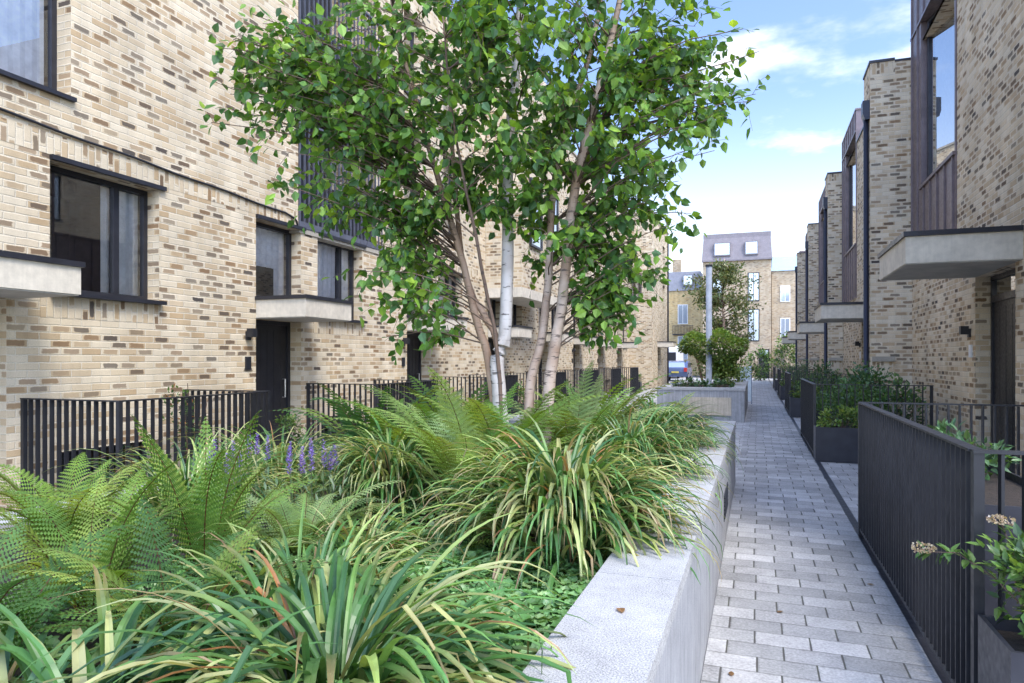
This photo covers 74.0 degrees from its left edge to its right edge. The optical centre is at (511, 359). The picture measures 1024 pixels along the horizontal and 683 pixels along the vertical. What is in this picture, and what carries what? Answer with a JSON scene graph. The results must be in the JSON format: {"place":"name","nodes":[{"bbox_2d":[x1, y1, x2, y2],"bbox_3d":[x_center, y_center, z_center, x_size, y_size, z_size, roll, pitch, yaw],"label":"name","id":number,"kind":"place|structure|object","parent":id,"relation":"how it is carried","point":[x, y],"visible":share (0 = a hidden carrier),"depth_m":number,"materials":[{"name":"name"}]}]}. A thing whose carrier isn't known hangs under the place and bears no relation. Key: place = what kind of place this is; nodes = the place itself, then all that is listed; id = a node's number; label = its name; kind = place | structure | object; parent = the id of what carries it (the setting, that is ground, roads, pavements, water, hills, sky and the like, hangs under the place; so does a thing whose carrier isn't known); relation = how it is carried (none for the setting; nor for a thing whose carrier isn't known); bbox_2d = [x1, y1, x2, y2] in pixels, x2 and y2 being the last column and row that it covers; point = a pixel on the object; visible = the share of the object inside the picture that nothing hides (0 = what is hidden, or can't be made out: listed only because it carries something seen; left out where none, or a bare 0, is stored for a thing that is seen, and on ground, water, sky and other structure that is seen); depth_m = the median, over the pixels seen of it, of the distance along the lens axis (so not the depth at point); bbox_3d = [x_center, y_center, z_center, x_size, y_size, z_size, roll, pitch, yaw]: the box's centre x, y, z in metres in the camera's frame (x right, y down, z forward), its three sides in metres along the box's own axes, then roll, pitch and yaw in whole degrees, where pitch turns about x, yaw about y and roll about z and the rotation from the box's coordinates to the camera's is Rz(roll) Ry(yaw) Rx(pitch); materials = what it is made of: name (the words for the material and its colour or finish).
{"place":"outdoors","nodes":[
{"label":"outdoors","id":0,"kind":"place"},
{"bbox_2d":[62,377,941,682],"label":"courtyard paving","id":1,"kind":"structure","parent":0,"point":[844,477],"depth_m":9.76,"materials":[{"name":"grey stone"}]},
{"bbox_2d":[0,0,211,512],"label":"terrace house","id":2,"kind":"structure","parent":1,"relation":"on","point":[105,274],"depth_m":7.55,"materials":[{"name":"brick"}]},
{"bbox_2d":[0,0,76,102],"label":"window","id":3,"kind":"structure","parent":2,"relation":"in","point":[28,28],"depth_m":6.89,"materials":[{"name":"glass"}]},
{"bbox_2d":[62,441,142,489],"bbox_3d":[-5.236,1.280,7.802,1.300,0.680,1.270,0,0,20],"label":"window","id":4,"kind":"structure","parent":2,"relation":"in","point":[140,443],"depth_m":8.39,"materials":[{"name":"grey metal"}]},
{"bbox_2d":[49,154,166,304],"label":"window","id":5,"kind":"structure","parent":2,"relation":"in","point":[102,224],"depth_m":8.01,"materials":[{"name":"glass"}]},
{"bbox_2d":[0,107,298,225],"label":"cable","id":6,"kind":"object","parent":2,"relation":"attached to","point":[96,144],"visible":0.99,"depth_m":7.67,"materials":[{"name":"black plastic"}]},
{"bbox_2d":[20,389,270,507],"bbox_3d":[-3.775,0.984,7.259,1.276,1.232,2.032,0,0,20],"label":"railing","id":7,"kind":"object","parent":1,"relation":"on","point":[26,424],"visible":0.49,"depth_m":6.46,"materials":[{"name":"black metal"}]},
{"bbox_2d":[161,383,212,467],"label":"shrub","id":8,"kind":"object","parent":1,"relation":"on","point":[186,404],"visible":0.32,"depth_m":7.87,"materials":[{"name":"green plant"}]},
{"bbox_2d":[212,0,385,459],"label":"terrace house","id":9,"kind":"structure","parent":1,"relation":"on","point":[286,325],"depth_m":10.22,"materials":[{"name":"brick"}]},
{"bbox_2d":[256,320,289,445],"bbox_3d":[-3.648,0.510,10.142,0.119,2.180,1.010,0,0,20],"label":"door","id":10,"kind":"structure","parent":9,"relation":"in","point":[273,339],"depth_m":10.30,"materials":[{"name":"black wood"}]},
{"bbox_2d":[256,214,305,295],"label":"window","id":11,"kind":"structure","parent":9,"relation":"in","point":[273,249],"depth_m":10.46,"materials":[{"name":"grey glass"}]},
{"bbox_2d":[318,232,367,323],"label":"window","id":12,"kind":"structure","parent":9,"relation":"in","point":[331,264],"depth_m":11.82,"materials":[{"name":"grey glass"}]},
{"bbox_2d":[0,415,735,682],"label":"raised planter","id":13,"kind":"object","parent":1,"relation":"on","point":[657,630],"visible":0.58,"depth_m":2.53,"materials":[{"name":"grey concrete"}]},
{"bbox_2d":[0,519,136,669],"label":"fern","id":14,"kind":"object","parent":13,"relation":"on","point":[25,606],"visible":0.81,"depth_m":2.14,"materials":[{"name":"green plant"}]},
{"bbox_2d":[0,452,155,552],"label":"fern","id":15,"kind":"object","parent":13,"relation":"on","point":[72,515],"visible":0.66,"depth_m":3.52,"materials":[{"name":"green plant"}]},
{"bbox_2d":[0,451,245,614],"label":"fern","id":16,"kind":"object","parent":13,"relation":"on","point":[116,552],"visible":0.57,"depth_m":2.73,"materials":[{"name":"green plant"}]},
{"bbox_2d":[0,583,254,682],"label":"strap leaf clump","id":17,"kind":"object","parent":13,"relation":"on","point":[63,661],"visible":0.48,"depth_m":1.72,"materials":[{"name":"green plant"}]},
{"bbox_2d":[2,410,319,583],"bbox_3d":[-1.471,0.596,3.010,1.076,0.773,0.899,0,0,-5],"label":"fern","id":18,"kind":"object","parent":13,"relation":"on","point":[193,525],"visible":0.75,"depth_m":2.91,"materials":[{"name":"green plant"}]},
{"bbox_2d":[0,565,337,682],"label":"strap leaf clump","id":19,"kind":"object","parent":13,"relation":"on","point":[24,659],"visible":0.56,"depth_m":1.73,"materials":[{"name":"green plant"}]},
{"bbox_2d":[10,495,331,681],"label":"fern","id":20,"kind":"object","parent":13,"relation":"on","point":[223,565],"visible":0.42,"depth_m":2.27,"materials":[{"name":"green plant"}]},
{"bbox_2d":[46,422,335,542],"bbox_3d":[-1.960,0.800,4.229,1.767,0.810,1.756,0,0,20],"label":"strap leaf clump","id":21,"kind":"object","parent":13,"relation":"on","point":[154,500],"visible":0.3,"depth_m":4.16,"materials":[{"name":"green plant"}]},
{"bbox_2d":[198,433,285,527],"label":"purple flower","id":22,"kind":"object","parent":13,"relation":"on","point":[266,470],"visible":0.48,"depth_m":3.86,"materials":[{"name":"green plant"}]},
{"bbox_2d":[166,419,370,509],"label":"strap leaf clump","id":23,"kind":"object","parent":13,"relation":"on","point":[295,453],"visible":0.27,"depth_m":5.14,"materials":[{"name":"green plant"}]},
{"bbox_2d":[111,495,470,660],"bbox_3d":[-0.813,0.851,2.446,1.289,0.577,1.288,0,0,35],"label":"strap leaf clump","id":24,"kind":"object","parent":13,"relation":"on","point":[347,554],"visible":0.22,"depth_m":2.54,"materials":[{"name":"green plant"}]},
{"bbox_2d":[193,481,412,562],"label":"fern","id":25,"kind":"object","parent":13,"relation":"on","point":[282,517],"visible":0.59,"depth_m":3.38,"materials":[{"name":"green plant"}]},
{"bbox_2d":[14,511,593,682],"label":"strap leaf clump","id":26,"kind":"object","parent":13,"relation":"on","point":[357,653],"visible":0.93,"depth_m":1.83,"materials":[{"name":"green plant"}]},
{"bbox_2d":[275,438,362,517],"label":"purple flower","id":27,"kind":"object","parent":13,"relation":"on","point":[332,481],"visible":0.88,"depth_m":3.84,"materials":[{"name":"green plant"}]},
{"bbox_2d":[0,421,693,682],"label":"ground cover","id":28,"kind":"object","parent":13,"relation":"on","point":[571,589],"visible":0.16,"depth_m":2.77,"materials":[{"name":"green plant"}]},
{"bbox_2d":[273,378,453,450],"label":"fern","id":29,"kind":"object","parent":13,"relation":"on","point":[341,410],"visible":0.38,"depth_m":5.39,"materials":[{"name":"green plant"}]},
{"bbox_2d":[268,491,462,571],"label":"strap leaf clump","id":30,"kind":"object","parent":13,"relation":"on","point":[378,524],"visible":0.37,"depth_m":3.19,"materials":[{"name":"green plant"}]},
{"bbox_2d":[291,413,482,526],"bbox_3d":[-0.788,0.729,4.351,1.366,0.734,1.376,0,0,20],"label":"strap leaf clump","id":31,"kind":"object","parent":13,"relation":"on","point":[378,465],"visible":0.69,"depth_m":4.16,"materials":[{"name":"green plant"}]},
{"bbox_2d":[330,384,529,491],"bbox_3d":[-0.657,0.583,4.848,1.495,0.799,1.332,0,0,-35],"label":"fern","id":32,"kind":"object","parent":13,"relation":"on","point":[395,430],"visible":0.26,"depth_m":4.81,"materials":[{"name":"green plant"}]},
{"bbox_2d":[355,514,531,569],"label":"fern","id":33,"kind":"object","parent":13,"relation":"on","point":[474,543],"visible":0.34,"depth_m":3.30,"materials":[{"name":"green plant"}]},
{"bbox_2d":[321,366,581,524],"bbox_3d":[-0.340,0.509,4.081,1.336,0.946,1.541,0,0,44],"label":"fern","id":34,"kind":"object","parent":13,"relation":"on","point":[447,457],"visible":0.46,"depth_m":3.90,"materials":[{"name":"green plant"}]},
{"bbox_2d":[379,373,541,436],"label":"fern","id":35,"kind":"object","parent":13,"relation":"on","point":[433,407],"visible":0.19,"depth_m":6.82,"materials":[{"name":"green plant"}]},
{"bbox_2d":[197,0,770,452],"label":"birch tree","id":36,"kind":"object","parent":13,"relation":"on","point":[365,106],"visible":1,"depth_m":5.02,"materials":[{"name":"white plant"}]},
{"bbox_2d":[400,380,614,455],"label":"fern","id":37,"kind":"object","parent":13,"relation":"on","point":[480,421],"visible":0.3,"depth_m":4.36,"materials":[{"name":"green plant"}]},
{"bbox_2d":[399,407,724,591],"bbox_3d":[0.240,0.684,3.370,1.612,0.850,1.662,0,0,20],"label":"strap leaf clump","id":38,"kind":"object","parent":13,"relation":"on","point":[581,496],"visible":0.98,"depth_m":3.04,"materials":[{"name":"green plant"}]},
{"bbox_2d":[481,361,682,459],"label":"fern","id":39,"kind":"object","parent":13,"relation":"on","point":[586,406],"visible":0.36,"depth_m":5.46,"materials":[{"name":"green plant"}]},
{"bbox_2d":[518,377,673,416],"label":"fern","id":40,"kind":"object","parent":13,"relation":"on","point":[603,401],"visible":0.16,"depth_m":7.68,"materials":[{"name":"green plant"}]},
{"bbox_2d":[509,373,684,437],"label":"fern","id":41,"kind":"object","parent":13,"relation":"on","point":[615,398],"visible":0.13,"depth_m":6.35,"materials":[{"name":"green plant"}]},
{"bbox_2d":[550,393,733,518],"bbox_3d":[0.825,0.675,4.951,1.533,0.872,1.502,0,0,20],"label":"strap leaf clump","id":42,"kind":"object","parent":13,"relation":"on","point":[650,445],"visible":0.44,"depth_m":4.77,"materials":[{"name":"green plant"}]},
{"bbox_2d":[599,394,743,471],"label":"strap leaf clump","id":43,"kind":"object","parent":13,"relation":"on","point":[675,419],"visible":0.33,"depth_m":6.33,"materials":[{"name":"green plant"}]},
{"bbox_2d":[630,392,713,424],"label":"fern","id":44,"kind":"object","parent":13,"relation":"on","point":[685,402],"visible":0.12,"depth_m":7.99,"materials":[{"name":"green plant"}]},
{"bbox_2d":[306,379,436,445],"bbox_3d":[-2.283,0.984,11.399,1.276,1.232,2.032,0,0,20],"label":"railing","id":45,"kind":"object","parent":1,"relation":"on","point":[397,395],"visible":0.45,"depth_m":10.64,"materials":[{"name":"black metal"}]},
{"bbox_2d":[386,0,475,408],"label":"terrace house","id":46,"kind":"structure","parent":1,"relation":"on","point":[455,360],"depth_m":14.90,"materials":[{"name":"brick"}]},
{"bbox_2d":[407,332,420,402],"bbox_3d":[-2.157,0.510,14.282,0.119,2.180,1.010,0,0,20],"label":"door","id":47,"kind":"structure","parent":46,"relation":"in","point":[413,356],"depth_m":14.47,"materials":[{"name":"black wood"}]},
{"bbox_2d":[438,272,465,332],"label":"window","id":48,"kind":"structure","parent":46,"relation":"in","point":[449,281],"depth_m":16.16,"materials":[{"name":"black glass"}]},
{"bbox_2d":[432,374,517,414],"bbox_3d":[-0.792,0.984,15.538,1.276,1.232,2.032,0,0,20],"label":"railing","id":49,"kind":"object","parent":1,"relation":"on","point":[511,380],"visible":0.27,"depth_m":15.75,"materials":[{"name":"black metal"}]},
{"bbox_2d":[476,54,560,403],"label":"terrace house","id":50,"kind":"structure","parent":1,"relation":"on","point":[517,358],"depth_m":17.68,"materials":[{"name":"brick"}]},
{"bbox_2d":[507,372,566,410],"bbox_3d":[0.700,0.984,19.678,1.276,1.232,2.032,0,0,20],"label":"railing","id":51,"kind":"object","parent":1,"relation":"on","point":[561,377],"visible":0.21,"depth_m":19.80,"materials":[{"name":"black metal"}]},
{"bbox_2d":[531,150,572,405],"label":"terrace house","id":52,"kind":"structure","parent":1,"relation":"on","point":[535,324],"depth_m":23.02,"materials":[{"name":"brick"}]},
{"bbox_2d":[557,370,598,402],"bbox_3d":[2.191,0.984,23.817,1.276,1.232,2.032,0,0,20],"label":"railing","id":53,"kind":"object","parent":1,"relation":"on","point":[595,374],"visible":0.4,"depth_m":23.69,"materials":[{"name":"black metal"}]},
{"bbox_2d":[568,150,597,399],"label":"terrace house","id":54,"kind":"structure","parent":1,"relation":"on","point":[580,357],"depth_m":27.12,"materials":[{"name":"brick"}]},
{"bbox_2d":[580,368,621,398],"bbox_3d":[3.682,0.984,27.957,1.276,1.232,2.032,0,0,20],"label":"railing","id":55,"kind":"object","parent":1,"relation":"on","point":[615,376],"visible":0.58,"depth_m":27.48,"materials":[{"name":"black metal"}]},
{"bbox_2d":[594,177,621,388],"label":"terrace house","id":56,"kind":"structure","parent":1,"relation":"on","point":[605,359],"depth_m":31.31,"materials":[{"name":"brick"}]},
{"bbox_2d":[604,367,638,394],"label":"railing","id":57,"kind":"object","parent":1,"relation":"on","point":[634,382],"visible":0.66,"depth_m":31.54,"materials":[{"name":"black metal"}]},
{"bbox_2d":[614,206,637,388],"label":"terrace house","id":58,"kind":"structure","parent":1,"relation":"on","point":[622,359],"depth_m":36.00,"materials":[{"name":"brick"}]},
{"bbox_2d":[630,211,675,388],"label":"end block","id":59,"kind":"structure","parent":1,"relation":"on","point":[649,356],"depth_m":37.79,"materials":[{"name":"brick"}]},
{"bbox_2d":[669,346,683,377],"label":"parked van","id":60,"kind":"object","parent":1,"relation":"on","point":[675,354],"visible":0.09,"depth_m":56.73,"materials":[{"name":"white paint"}]},
{"bbox_2d":[669,361,691,379],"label":"parked car","id":61,"kind":"object","parent":1,"relation":"on","point":[680,369],"visible":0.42,"depth_m":49.58,"materials":[{"name":"blue paint"}]},
{"bbox_2d":[656,380,747,422],"bbox_3d":[6.016,1.170,20.829,2.240,0.880,6.730,0,0,20],"label":"raised planter","id":62,"kind":"object","parent":1,"relation":"on","point":[730,403],"visible":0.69,"depth_m":17.61,"materials":[{"name":"grey concrete"}]},
{"bbox_2d":[672,377,699,386],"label":"shrub","id":63,"kind":"object","parent":62,"relation":"on","point":[691,379],"visible":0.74,"depth_m":18.52,"materials":[{"name":"green plant"}]},
{"bbox_2d":[705,264,712,386],"bbox_3d":[5.575,-0.930,19.250,0.292,3.500,0.300,0,0,20],"label":"steel post","id":64,"kind":"object","parent":62,"relation":"on","point":[709,314],"visible":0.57,"depth_m":19.17,"materials":[{"name":"grey metal"}]},
{"bbox_2d":[700,378,734,386],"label":"shrub","id":65,"kind":"object","parent":62,"relation":"on","point":[715,382],"visible":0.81,"depth_m":18.19,"materials":[{"name":"green plant"}]},
{"bbox_2d":[676,327,759,386],"bbox_3d":[5.952,-0.052,19.755,2.238,1.771,2.041,0,0,-11],"label":"clipped tree","id":66,"kind":"object","parent":62,"relation":"on","point":[724,361],"visible":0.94,"depth_m":19.38,"materials":[{"name":"green plant"}]},
{"bbox_2d":[677,258,766,346],"bbox_3d":[12.412,-2.198,40.305,5.048,7.606,4.438,0,0,20],"label":"loose tree","id":67,"kind":"object","parent":1,"relation":"on","point":[724,272],"visible":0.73,"depth_m":39.91,"materials":[{"name":"green plant"}]},
{"bbox_2d":[737,365,751,403],"bbox_3d":[8.375,0.900,24.512,0.520,1.400,0.060,0,0,20],"label":"glass screen","id":68,"kind":"object","parent":1,"relation":"on","point":[749,379],"visible":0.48,"depth_m":24.44,"materials":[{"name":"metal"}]},
{"bbox_2d":[744,344,772,380],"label":"bush","id":69,"kind":"object","parent":1,"relation":"on","point":[758,375],"visible":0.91,"depth_m":51.49,"materials":[{"name":"green plant"}]},
{"bbox_2d":[769,331,794,371],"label":"bush","id":70,"kind":"object","parent":1,"relation":"on","point":[784,348],"visible":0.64,"depth_m":49.00,"materials":[{"name":"green plant"}]},
{"bbox_2d":[781,251,805,372],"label":"mews house","id":71,"kind":"structure","parent":1,"relation":"on","point":[800,350],"depth_m":38.13,"materials":[{"name":"beige brick"}]},
{"bbox_2d":[777,368,815,396],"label":"railing","id":72,"kind":"object","parent":1,"relation":"on","point":[779,378],"visible":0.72,"depth_m":27.76,"materials":[{"name":"black metal"}]},
{"bbox_2d":[787,223,818,386],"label":"mews house","id":73,"kind":"structure","parent":1,"relation":"on","point":[811,284],"depth_m":29.96,"materials":[{"name":"beige brick"}]},
{"bbox_2d":[790,397,829,417],"bbox_3d":[8.261,1.330,18.851,1.035,0.540,0.390,0,0,20],"label":"planter box","id":74,"kind":"object","parent":1,"relation":"on","point":[795,407],"visible":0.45,"depth_m":18.80,"materials":[{"name":"grey metal"}]},
{"bbox_2d":[796,171,842,386],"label":"mews house","id":75,"kind":"structure","parent":1,"relation":"on","point":[830,262],"depth_m":21.81,"materials":[{"name":"beige brick"}]},
{"bbox_2d":[785,372,855,415],"bbox_3d":[9.228,0.999,20.570,1.706,1.202,3.457,0,0,20],"label":"railing","id":76,"kind":"object","parent":1,"relation":"on","point":[787,387],"visible":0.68,"depth_m":19.82,"materials":[{"name":"black metal"}]},
{"bbox_2d":[809,359,835,392],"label":"shrub","id":77,"kind":"object","parent":1,"relation":"on","point":[825,370],"visible":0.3,"depth_m":21.09,"materials":[{"name":"green plant"}]},
{"bbox_2d":[814,425,857,462],"bbox_3d":[5.319,1.330,10.685,1.035,0.540,0.390,0,0,20],"label":"planter box","id":78,"kind":"object","parent":1,"relation":"on","point":[836,444],"visible":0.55,"depth_m":10.58,"materials":[{"name":"black metal"}]},
{"bbox_2d":[816,404,857,427],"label":"shrub","id":79,"kind":"object","parent":78,"relation":"on","point":[850,412],"visible":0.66,"depth_m":10.74,"materials":[{"name":"green plant"}]},
{"bbox_2d":[816,377,894,425],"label":"shrub","id":80,"kind":"object","parent":78,"relation":"in","point":[842,399],"visible":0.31,"depth_m":11.81,"materials":[{"name":"green plant"}]},
{"bbox_2d":[834,359,900,422],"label":"shrub","id":81,"kind":"object","parent":78,"relation":"in","point":[864,375],"visible":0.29,"depth_m":13.00,"materials":[{"name":"green plant"}]},
{"bbox_2d":[768,378,950,682],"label":"drain strip","id":82,"kind":"object","parent":1,"relation":"on","point":[939,670],"visible":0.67,"depth_m":4.96,"materials":[{"name":"grey metal"}]},
{"bbox_2d":[814,57,911,419],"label":"mews house","id":83,"kind":"structure","parent":1,"relation":"on","point":[872,311],"depth_m":13.63,"materials":[{"name":"beige brick"}]},
{"bbox_2d":[849,152,855,248],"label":"window","id":84,"kind":"structure","parent":83,"relation":"in","point":[852,168],"depth_m":20.59,"materials":[{"name":"glass"}]},
{"bbox_2d":[801,378,933,457],"bbox_3d":[6.286,0.999,12.404,1.706,1.202,3.457,0,0,20],"label":"railing","id":85,"kind":"object","parent":1,"relation":"on","point":[808,405],"visible":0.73,"depth_m":11.31,"materials":[{"name":"black metal"}]},
{"bbox_2d":[868,372,929,423],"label":"shrub","id":86,"kind":"object","parent":1,"relation":"on","point":[902,389],"visible":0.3,"depth_m":11.05,"materials":[{"name":"green plant"}]},
{"bbox_2d":[858,402,1023,682],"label":"railing","id":87,"kind":"object","parent":1,"relation":"on","point":[924,483],"visible":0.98,"depth_m":3.69,"materials":[{"name":"black metal"}]},
{"bbox_2d":[877,0,1023,476],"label":"mews house","id":88,"kind":"structure","parent":1,"relation":"on","point":[955,254],"depth_m":9.52,"materials":[{"name":"beige brick"}]},
{"bbox_2d":[927,8,953,176],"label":"window","id":89,"kind":"structure","parent":88,"relation":"in","point":[940,45],"depth_m":12.10,"materials":[{"name":"glass"}]},
{"bbox_2d":[991,268,1014,473],"bbox_3d":[6.435,0.225,8.720,0.083,2.750,1.570,0,0,20],"label":"door","id":90,"kind":"structure","parent":88,"relation":"in","point":[1002,284],"depth_m":9.05,"materials":[{"name":"black wood"}]},
{"bbox_2d":[978,614,1023,682],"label":"planter box","id":91,"kind":"object","parent":1,"relation":"on","point":[1001,652],"visible":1,"depth_m":2.67,"materials":[{"name":"grey concrete"}]},
{"bbox_2d":[911,514,1023,637],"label":"viburnum","id":92,"kind":"object","parent":91,"relation":"on","point":[1015,565],"visible":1,"depth_m":2.72,"materials":[{"name":"green plant"}]},
{"bbox_2d":[985,463,1021,617],"bbox_3d":[3.205,1.200,4.691,0.550,0.800,2.200,0,0,20],"label":"planter box","id":93,"kind":"object","parent":1,"relation":"on","point":[1013,495],"visible":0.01,"depth_m":3.73,"materials":[{"name":"grey metal"}]},
{"bbox_2d":[926,418,1020,479],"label":"shrub","id":94,"kind":"object","parent":93,"relation":"on","point":[991,459],"visible":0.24,"depth_m":4.79,"materials":[{"name":"green plant"}]},
{"bbox_3d":[-2.832,1.350,8.482,0.420,0.500,0.500,0,0,20],"label":"planter box","id":95,"kind":"object","parent":1,"relation":"on","visible":0},
{"bbox_2d":[259,410,307,449],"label":"shrub","id":96,"kind":"object","parent":95,"relation":"on","point":[289,419],"visible":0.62,"depth_m":8.41,"materials":[{"name":"green plant"}]},
{"bbox_2d":[450,0,910,273],"label":"sky","id":97,"kind":"structure","parent":0,"point":[816,55],"materials":[{"name":"blue"}]},
{"bbox_2d":[669,259,702,375],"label":"yellow building","id":98,"kind":"structure","parent":0,"point":[685,316],"depth_m":69.19,"materials":[{"name":"brick"}]},
{"bbox_2d":[678,304,687,323],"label":"window","id":99,"kind":"structure","parent":98,"relation":"in","point":[682,308],"depth_m":69.13,"materials":[{"name":"white glass"}]},
{"bbox_2d":[702,231,771,377],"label":"end building","id":100,"kind":"structure","parent":0,"point":[753,250],"depth_m":59.40,"materials":[{"name":"brick"},{"name":"zinc"},{"name":"white paint"}]},
{"bbox_2d":[714,242,730,256],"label":"dormer window","id":101,"kind":"structure","parent":100,"relation":"in","point":[722,248],"depth_m":60.08,"materials":[{"name":"metal"}]},
{"bbox_2d":[745,240,757,254],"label":"dormer window","id":102,"kind":"structure","parent":100,"relation":"in","point":[751,247],"depth_m":59.26,"materials":[{"name":"glass"}]},
{"bbox_2d":[748,272,758,300],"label":"window","id":103,"kind":"structure","parent":100,"relation":"in","point":[755,292],"depth_m":59.28,"materials":[{"name":"white glass"}]},
{"bbox_2d":[748,309,758,340],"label":"window","id":104,"kind":"structure","parent":100,"relation":"in","point":[755,316],"depth_m":59.28,"materials":[{"name":"white glass"}]},
{"bbox_2d":[771,256,796,377],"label":"building","id":105,"kind":"structure","parent":0,"point":[782,294],"depth_m":59.06,"materials":[{"name":"beige brick"}]},
{"bbox_2d":[780,285,789,301],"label":"window","id":106,"kind":"structure","parent":105,"relation":"in","point":[784,290],"depth_m":58.90,"materials":[{"name":"white glass"}]},
{"bbox_2d":[701,378,941,682],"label":"path","id":107,"kind":"structure","parent":0,"point":[796,552],"depth_m":4.75,"materials":[{"name":"grey stone"}]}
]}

